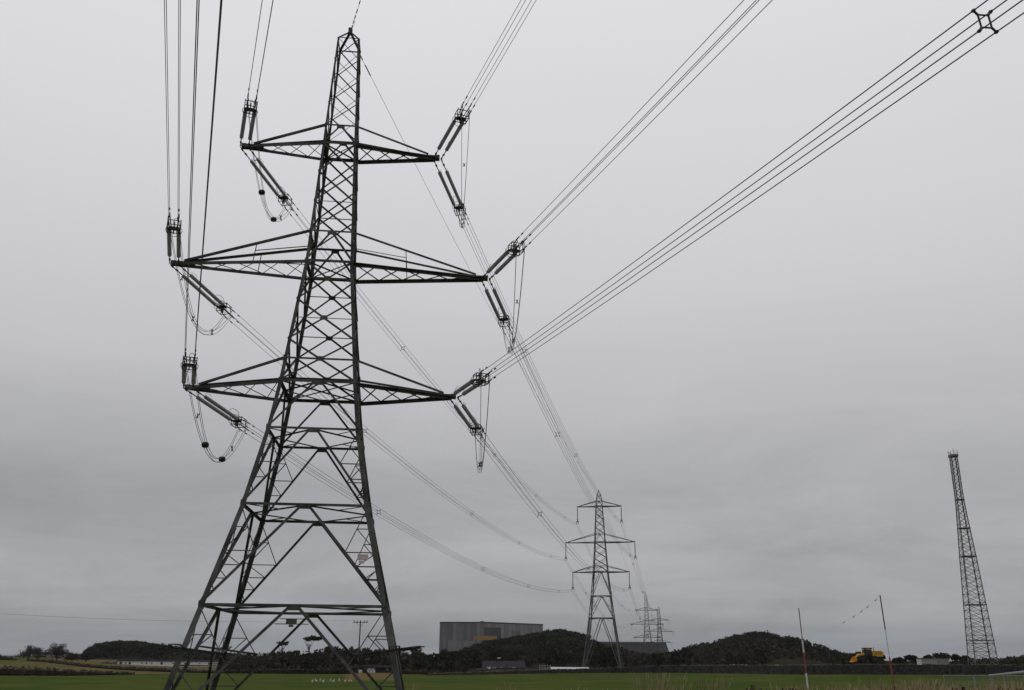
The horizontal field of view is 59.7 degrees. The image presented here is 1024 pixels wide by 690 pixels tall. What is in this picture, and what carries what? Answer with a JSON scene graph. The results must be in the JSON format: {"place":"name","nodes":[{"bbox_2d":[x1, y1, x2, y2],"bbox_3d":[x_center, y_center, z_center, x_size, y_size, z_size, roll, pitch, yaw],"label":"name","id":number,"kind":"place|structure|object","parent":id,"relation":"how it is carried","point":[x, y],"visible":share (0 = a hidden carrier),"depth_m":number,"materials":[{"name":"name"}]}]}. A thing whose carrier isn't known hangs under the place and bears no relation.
{"place":"outdoors","nodes":[
{"label":"outdoors","id":0,"kind":"place"},
{"bbox_2d":[1,654,891,660],"bbox_3d":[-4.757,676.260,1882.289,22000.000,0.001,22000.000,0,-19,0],"label":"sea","id":1,"kind":"structure","parent":0,"point":[79,656],"depth_m":9594.04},
{"bbox_2d":[0,644,1023,689],"bbox_3d":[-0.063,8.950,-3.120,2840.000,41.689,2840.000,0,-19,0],"label":"ground","id":2,"kind":"structure","parent":0,"point":[145,680],"depth_m":149.52,"materials":[{"name":"green plant"}]},
{"bbox_2d":[0,654,17,659],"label":"hedge","id":3,"kind":"object","parent":2,"relation":"on","point":[6,658],"visible":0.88,"depth_m":357.71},
{"bbox_2d":[14,645,49,659],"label":"bare tree","id":4,"kind":"object","parent":2,"relation":"on","point":[35,652],"visible":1,"depth_m":324.42,"materials":[{"name":"brown plant"}]},
{"bbox_2d":[45,642,71,659],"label":"bare tree","id":5,"kind":"object","parent":2,"relation":"on","point":[57,652],"visible":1,"depth_m":329.83,"materials":[{"name":"brown plant"}]},
{"bbox_2d":[0,665,134,675],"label":"hedge","id":6,"kind":"object","parent":2,"relation":"on","point":[5,670],"visible":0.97,"depth_m":159.53,"materials":[{"name":"green plant"}]},
{"bbox_2d":[63,652,80,661],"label":"bare tree","id":7,"kind":"object","parent":2,"relation":"on","point":[74,656],"visible":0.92,"depth_m":334.01,"materials":[{"name":"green plant"}]},
{"bbox_2d":[78,650,93,661],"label":"bare tree","id":8,"kind":"object","parent":2,"relation":"on","point":[86,656],"visible":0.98,"depth_m":338.86,"materials":[{"name":"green plant"}]},
{"bbox_2d":[26,659,235,673],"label":"hedge","id":9,"kind":"object","parent":2,"relation":"on","point":[154,669],"visible":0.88,"depth_m":226.56,"materials":[{"name":"green plant"}]},
{"bbox_2d":[80,640,240,658],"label":"pine wood","id":10,"kind":"object","parent":2,"relation":"on","point":[119,648],"visible":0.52,"depth_m":493.01,"materials":[{"name":"green plant"}]},
{"bbox_2d":[117,659,218,666],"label":"farm building","id":11,"kind":"structure","parent":2,"relation":"on","point":[155,662],"depth_m":310.64,"materials":[{"name":"grey metal"}]},
{"bbox_2d":[277,641,288,651],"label":"flat topped pine","id":12,"kind":"object","parent":2,"relation":"on","point":[285,644],"visible":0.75,"depth_m":284.08,"materials":[{"name":"green plant"}]},
{"bbox_2d":[224,666,351,673],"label":"hedge","id":13,"kind":"object","parent":2,"relation":"on","point":[291,670],"visible":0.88,"depth_m":199.61,"materials":[{"name":"green plant"}]},
{"bbox_2d":[303,635,321,650],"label":"flat topped pine","id":14,"kind":"object","parent":2,"relation":"on","point":[313,638],"visible":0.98,"depth_m":283.91,"materials":[{"name":"green plant"}]},
{"bbox_2d":[149,24,487,689],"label":"electricity pylon","id":15,"kind":"object","parent":2,"relation":"on","point":[393,650],"visible":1,"depth_m":56.30,"materials":[{"name":"metal"}]},
{"bbox_2d":[165,208,181,263],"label":"insulator set","id":16,"kind":"object","parent":15,"relation":"attached to","point":[169,241],"visible":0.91,"depth_m":53.14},
{"bbox_2d":[164,0,180,220],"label":"power line","id":17,"kind":"object","parent":16,"relation":"attached to","point":[178,94],"visible":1,"depth_m":39.04,"materials":[{"name":"metal"}]},
{"bbox_2d":[169,221,231,334],"bbox_3d":[-19.995,-2.982,57.417,0.528,4.162,14.399,2,-19,-4],"label":"jumper loop","id":18,"kind":"object","parent":16,"relation":"hanging from","point":[212,330],"visible":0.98,"depth_m":53.68,"materials":[{"name":"metal"}]},
{"bbox_2d":[181,348,197,388],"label":"insulator set","id":19,"kind":"object","parent":15,"relation":"attached to","point":[184,370],"visible":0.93,"depth_m":50.08,"materials":[{"name":"grey ceramic"}]},
{"bbox_2d":[184,0,222,361],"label":"power line","id":20,"kind":"object","parent":19,"relation":"attached to","point":[197,31],"visible":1,"depth_m":26.39,"materials":[{"name":"metal"}]},
{"bbox_2d":[185,359,247,462],"bbox_3d":[-18.156,5.002,54.847,0.528,4.241,14.399,2,-19,-4],"label":"jumper loop","id":21,"kind":"object","parent":19,"relation":"hanging from","point":[206,446],"visible":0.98,"depth_m":52.23,"materials":[{"name":"metal"}]},
{"bbox_2d":[170,264,239,322],"bbox_3d":[-21.085,-3.689,61.775,0.953,1.237,8.700,-3,-23,10],"label":"insulator set","id":22,"kind":"object","parent":15,"relation":"attached to","point":[222,306],"visible":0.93,"depth_m":62.11,"materials":[{"name":"grey ceramic"}]},
{"bbox_2d":[228,312,566,560],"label":"power line","id":23,"kind":"object","parent":22,"relation":"attached to","point":[373,433],"visible":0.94,"depth_m":95.25,"materials":[{"name":"metal"}]},
{"bbox_2d":[184,388,254,433],"bbox_3d":[-19.250,4.218,59.231,0.953,1.237,8.700,-3,-23,10],"label":"insulator set","id":24,"kind":"object","parent":15,"relation":"attached to","point":[237,420],"visible":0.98,"depth_m":59.31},
{"bbox_2d":[244,424,572,591],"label":"power line","id":25,"kind":"object","parent":24,"relation":"attached to","point":[384,511],"visible":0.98,"depth_m":89.67,"materials":[{"name":"metal"}]},
{"bbox_2d":[240,88,257,147],"bbox_3d":[-16.912,-14.477,57.325,0.953,1.237,8.200,7,-14,-19],"label":"insulator set","id":26,"kind":"object","parent":15,"relation":"attached to","point":[253,110],"visible":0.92,"depth_m":56.51,"materials":[{"name":"grey ceramic"}]},
{"bbox_2d":[247,0,272,100],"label":"power line","id":27,"kind":"object","parent":26,"relation":"attached to","point":[264,48],"visible":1,"depth_m":48.09,"materials":[{"name":"metal"}]},
{"bbox_2d":[240,147,298,215],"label":"insulator set","id":28,"kind":"object","parent":15,"relation":"attached to","point":[283,198],"visible":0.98,"depth_m":65.35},
{"bbox_2d":[248,100,292,221],"bbox_3d":[-16.431,-10.960,60.596,0.528,4.427,14.395,2,-19,-4],"label":"jumper loop","id":29,"kind":"object","parent":28,"relation":"hanging from","point":[273,218],"visible":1,"depth_m":57.75,"materials":[{"name":"metal"}]},
{"bbox_2d":[288,205,576,524],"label":"power line","id":30,"kind":"object","parent":28,"relation":"attached to","point":[402,348],"visible":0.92,"depth_m":91.66,"materials":[{"name":"metal"}]},
{"bbox_2d":[434,158,468,224],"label":"insulator set","id":31,"kind":"object","parent":15,"relation":"attached to","point":[456,207],"visible":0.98,"depth_m":66.27,"materials":[{"name":"grey ceramic"}]},
{"bbox_2d":[460,215,615,516],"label":"power line","id":32,"kind":"object","parent":31,"relation":"attached to","point":[526,353],"visible":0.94,"depth_m":96.89,"materials":[{"name":"metal"}]},
{"bbox_2d":[433,96,474,159],"bbox_3d":[-3.870,-14.156,58.647,0.953,1.237,8.200,7,-16,-18],"label":"insulator set","id":33,"kind":"object","parent":15,"relation":"attached to","point":[461,119],"visible":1,"depth_m":57.82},
{"bbox_2d":[459,115,469,227],"bbox_3d":[-3.387,-10.659,61.938,0.528,3.950,14.415,2,-19,-4],"label":"jumper loop","id":34,"kind":"object","parent":33,"relation":"hanging from","point":[462,204],"visible":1,"depth_m":58.54,"materials":[{"name":"metal"}]},
{"bbox_2d":[464,0,535,110],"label":"power line","id":35,"kind":"object","parent":33,"relation":"attached to","point":[501,51],"visible":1,"depth_m":49.58,"materials":[{"name":"metal"}]},
{"bbox_2d":[449,399,484,441],"bbox_3d":[-2.959,4.889,60.820,0.953,1.237,8.700,-3,-23,10],"label":"insulator set","id":36,"kind":"object","parent":15,"relation":"attached to","point":[476,428],"visible":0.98,"depth_m":60.84,"materials":[{"name":"grey ceramic"}]},
{"bbox_2d":[475,379,489,472],"bbox_3d":[-1.945,5.883,56.336,0.528,4.308,14.443,2,-19,-3],"label":"jumper loop","id":37,"kind":"object","parent":36,"relation":"hanging from","point":[481,465],"visible":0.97,"depth_m":52.46,"materials":[{"name":"metal"}]},
{"bbox_2d":[477,435,628,590],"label":"power line","id":38,"kind":"object","parent":36,"relation":"attached to","point":[536,509],"visible":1,"depth_m":87.30,"materials":[{"name":"metal"}]},
{"bbox_2d":[449,367,495,398],"bbox_3d":[-2.436,2.276,53.085,0.953,1.237,8.200,7,-15,-17],"label":"insulator set","id":39,"kind":"object","parent":15,"relation":"attached to","point":[481,381],"visible":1,"depth_m":51.76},
{"bbox_2d":[483,0,1023,378],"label":"power line","id":40,"kind":"object","parent":39,"relation":"attached to","point":[980,29],"visible":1,"depth_m":22.84,"materials":[{"name":"metal"}]},
{"bbox_2d":[361,57,589,479],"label":"earth wire","id":41,"kind":"object","parent":15,"relation":"attached to","point":[442,217],"visible":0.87,"depth_m":85.22,"materials":[{"name":"metal"}]},
{"bbox_2d":[482,280,511,334],"bbox_3d":[-1.014,-2.860,63.733,0.953,1.237,8.700,-3,-23,10],"label":"insulator set","id":42,"kind":"object","parent":15,"relation":"attached to","point":[504,319],"visible":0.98,"depth_m":63.81,"materials":[{"name":"grey ceramic"}]},
{"bbox_2d":[504,325,634,556],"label":"power line","id":43,"kind":"object","parent":42,"relation":"attached to","point":[556,429],"visible":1,"depth_m":87.97,"materials":[{"name":"metal"}]},
{"bbox_2d":[481,232,530,279],"bbox_3d":[-0.457,-5.494,56.015,0.953,1.237,8.200,7,-15,-18],"label":"insulator set","id":44,"kind":"object","parent":15,"relation":"attached to","point":[501,258],"visible":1,"depth_m":55.03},
{"bbox_2d":[503,243,524,353],"bbox_3d":[0.029,-1.775,59.227,0.528,4.483,14.432,2,-19,-4],"label":"jumper loop","id":45,"kind":"object","parent":44,"relation":"hanging from","point":[510,347],"visible":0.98,"depth_m":55.67,"materials":[{"name":"metal"}]},
{"bbox_2d":[519,0,771,242],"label":"power line","id":46,"kind":"object","parent":44,"relation":"attached to","point":[651,111],"visible":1,"depth_m":37.67,"materials":[{"name":"metal"}]},
{"bbox_2d":[160,646,502,672],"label":"winter wood","id":47,"kind":"object","parent":2,"relation":"on","point":[444,661],"visible":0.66,"depth_m":223.42,"materials":[{"name":"green plant"}]},
{"bbox_2d":[353,620,367,673],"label":"utility pole","id":48,"kind":"object","parent":2,"relation":"on","point":[360,622],"visible":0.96,"depth_m":202.67,"materials":[{"name":"wood"}]},
{"bbox_2d":[13,614,345,621],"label":"overhead line","id":49,"kind":"object","parent":48,"relation":"attached to","point":[157,620],"visible":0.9,"depth_m":171.41,"materials":[{"name":"metal"}]},
{"bbox_2d":[353,664,391,672],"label":"dark stable","id":50,"kind":"structure","parent":2,"relation":"on","point":[378,669],"depth_m":214.14,"materials":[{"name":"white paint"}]},
{"bbox_2d":[367,668,374,672],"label":"door","id":51,"kind":"structure","parent":50,"relation":"in","point":[370,670],"depth_m":214.04,"materials":[{"name":"white"}]},
{"bbox_2d":[392,668,441,673],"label":"hedge","id":52,"kind":"object","parent":2,"relation":"on","point":[413,671],"visible":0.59,"depth_m":199.37,"materials":[{"name":"green plant"}]},
{"bbox_2d":[477,668,487,671],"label":"stone shed","id":53,"kind":"structure","parent":2,"relation":"on","point":[482,669],"depth_m":208.93,"materials":[{"name":"stone"}]},
{"bbox_2d":[439,621,542,652],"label":"reactor building","id":54,"kind":"structure","parent":2,"relation":"on","point":[455,636],"depth_m":949.36,"materials":[{"name":"grey concrete"}]},
{"bbox_2d":[474,627,520,640],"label":"annex block","id":55,"kind":"structure","parent":2,"relation":"on","point":[492,633],"depth_m":918.45,"materials":[{"name":"grey concrete"}]},
{"bbox_2d":[482,657,524,668],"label":"slate cottage","id":56,"kind":"structure","parent":2,"relation":"on","point":[499,664],"depth_m":274.62,"materials":[{"name":"stone"}]},
{"bbox_2d":[539,665,550,669],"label":"sheep pen","id":57,"kind":"object","parent":2,"relation":"on","point":[542,667],"visible":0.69,"depth_m":225.78,"materials":[{"name":"grey metal"}]},
{"bbox_2d":[435,628,670,667],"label":"wooded knoll","id":58,"kind":"structure","parent":2,"relation":"on","point":[556,644],"depth_m":308.13,"materials":[{"name":"green plant"}]},
{"bbox_2d":[551,667,588,669],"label":"white shed","id":59,"kind":"structure","parent":2,"relation":"on","point":[555,668],"depth_m":232.40,"materials":[{"name":"paint"}]},
{"bbox_2d":[565,490,634,666],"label":"electricity pylon","id":60,"kind":"object","parent":2,"relation":"on","point":[595,542],"visible":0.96,"depth_m":246.06,"materials":[{"name":"grey metal"}]},
{"bbox_2d":[601,642,668,653],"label":"turbine hall","id":61,"kind":"structure","parent":2,"relation":"on","point":[634,646],"depth_m":814.86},
{"bbox_2d":[633,594,661,652],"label":"electricity pylon","id":62,"kind":"object","parent":2,"relation":"on","point":[647,620],"visible":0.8,"depth_m":590.58,"materials":[{"name":"grey metal"}]},
{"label":"insulator set","id":63,"kind":"object","parent":62,"relation":"attached to","visible":0},
{"bbox_2d":[566,560,625,627],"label":"power line","id":64,"kind":"object","parent":63,"relation":"attached to","point":[589,596],"visible":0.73,"depth_m":304.82,"materials":[{"name":"metal"}]},
{"bbox_2d":[647,608,671,652],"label":"electricity pylon","id":65,"kind":"object","parent":2,"relation":"on","point":[661,631],"visible":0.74,"depth_m":722.96,"materials":[{"name":"grey metal"}]},
{"bbox_2d":[426,663,1023,674],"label":"field","id":66,"kind":"structure","parent":2,"relation":"on","point":[928,669],"depth_m":184.98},
{"bbox_2d":[745,685,766,689],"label":"bramble bush","id":67,"kind":"object","parent":2,"relation":"on","point":[752,687],"visible":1,"depth_m":11.73,"materials":[{"name":"green plant"}]},
{"bbox_2d":[643,630,883,665],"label":"hill wood","id":68,"kind":"object","parent":2,"relation":"on","point":[735,649],"visible":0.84,"depth_m":324.01,"materials":[{"name":"green plant"}]},
{"bbox_2d":[798,608,807,688],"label":"marker pole","id":69,"kind":"object","parent":2,"relation":"on","point":[803,653],"visible":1,"depth_m":37.79,"materials":[{"name":"white paint"}]},
{"bbox_2d":[849,651,860,663],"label":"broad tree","id":70,"kind":"object","parent":2,"relation":"on","point":[854,655],"visible":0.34,"depth_m":247.49,"materials":[{"name":"green plant"}]},
{"bbox_2d":[850,647,883,662],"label":"wheel loader","id":71,"kind":"object","parent":2,"relation":"on","point":[870,655],"visible":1,"depth_m":191.24,"materials":[{"name":"yellow metal"}]},
{"bbox_2d":[879,595,894,689],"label":"marker pole","id":72,"kind":"object","parent":2,"relation":"on","point":[887,644],"visible":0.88,"depth_m":30.30,"materials":[{"name":"red paint"}]},
{"bbox_2d":[892,657,906,663],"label":"broad tree","id":73,"kind":"object","parent":2,"relation":"on","point":[899,660],"visible":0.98,"depth_m":241.24,"materials":[{"name":"green plant"}]},
{"bbox_2d":[903,655,917,662],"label":"broad tree","id":74,"kind":"object","parent":2,"relation":"on","point":[911,658],"visible":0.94,"depth_m":243.17,"materials":[{"name":"green plant"}]},
{"bbox_2d":[923,654,932,658],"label":"broad tree","id":75,"kind":"object","parent":2,"relation":"on","point":[927,656],"visible":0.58,"depth_m":247.09,"materials":[{"name":"green plant"}]},
{"bbox_2d":[834,655,1023,664],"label":"hedgerow","id":76,"kind":"object","parent":2,"relation":"on","point":[1013,660],"visible":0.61,"depth_m":243.68,"materials":[{"name":"green plant"}]},
{"bbox_2d":[916,658,949,664],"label":"site cabin","id":77,"kind":"object","parent":2,"relation":"on","point":[944,661],"visible":0.66,"depth_m":213.31,"materials":[{"name":"paint"}]},
{"bbox_2d":[932,652,950,659],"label":"broad tree","id":78,"kind":"object","parent":2,"relation":"on","point":[941,655],"visible":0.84,"depth_m":248.84,"materials":[{"name":"green plant"}]},
{"bbox_2d":[951,654,961,664],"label":"broad tree","id":79,"kind":"object","parent":2,"relation":"on","point":[955,657],"visible":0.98,"depth_m":247.11,"materials":[{"name":"green plant"}]},
{"bbox_2d":[943,675,974,686],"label":"fence panel","id":80,"kind":"object","parent":2,"relation":"on","point":[959,679],"visible":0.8,"depth_m":97.57,"materials":[{"name":"grey metal"}]},
{"bbox_2d":[948,450,998,664],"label":"lattice mast","id":81,"kind":"object","parent":2,"relation":"on","point":[957,509],"visible":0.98,"depth_m":200.40,"materials":[{"name":"metal"}]},
{"bbox_2d":[974,675,992,689],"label":"fence panel","id":82,"kind":"object","parent":2,"relation":"on","point":[980,681],"visible":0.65,"depth_m":97.55,"materials":[{"name":"grey metal"}]},
{"bbox_2d":[988,671,1023,683],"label":"metal rail","id":83,"kind":"object","parent":2,"relation":"on","point":[1009,673],"visible":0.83,"depth_m":73.48,"materials":[{"name":"grey metal"}]},
{"bbox_2d":[992,675,1023,687],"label":"fence panel","id":84,"kind":"object","parent":2,"relation":"on","point":[1008,680],"visible":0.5,"depth_m":97.59,"materials":[{"name":"grey metal"}]},
{"bbox_2d":[0,0,1023,660],"label":"sky","id":85,"kind":"structure","parent":0,"point":[773,413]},
{"bbox_2d":[417,673,1023,689],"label":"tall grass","id":86,"kind":"structure","parent":0,"point":[926,686],"depth_m":13.68,"materials":[{"name":"plant"}]}
]}

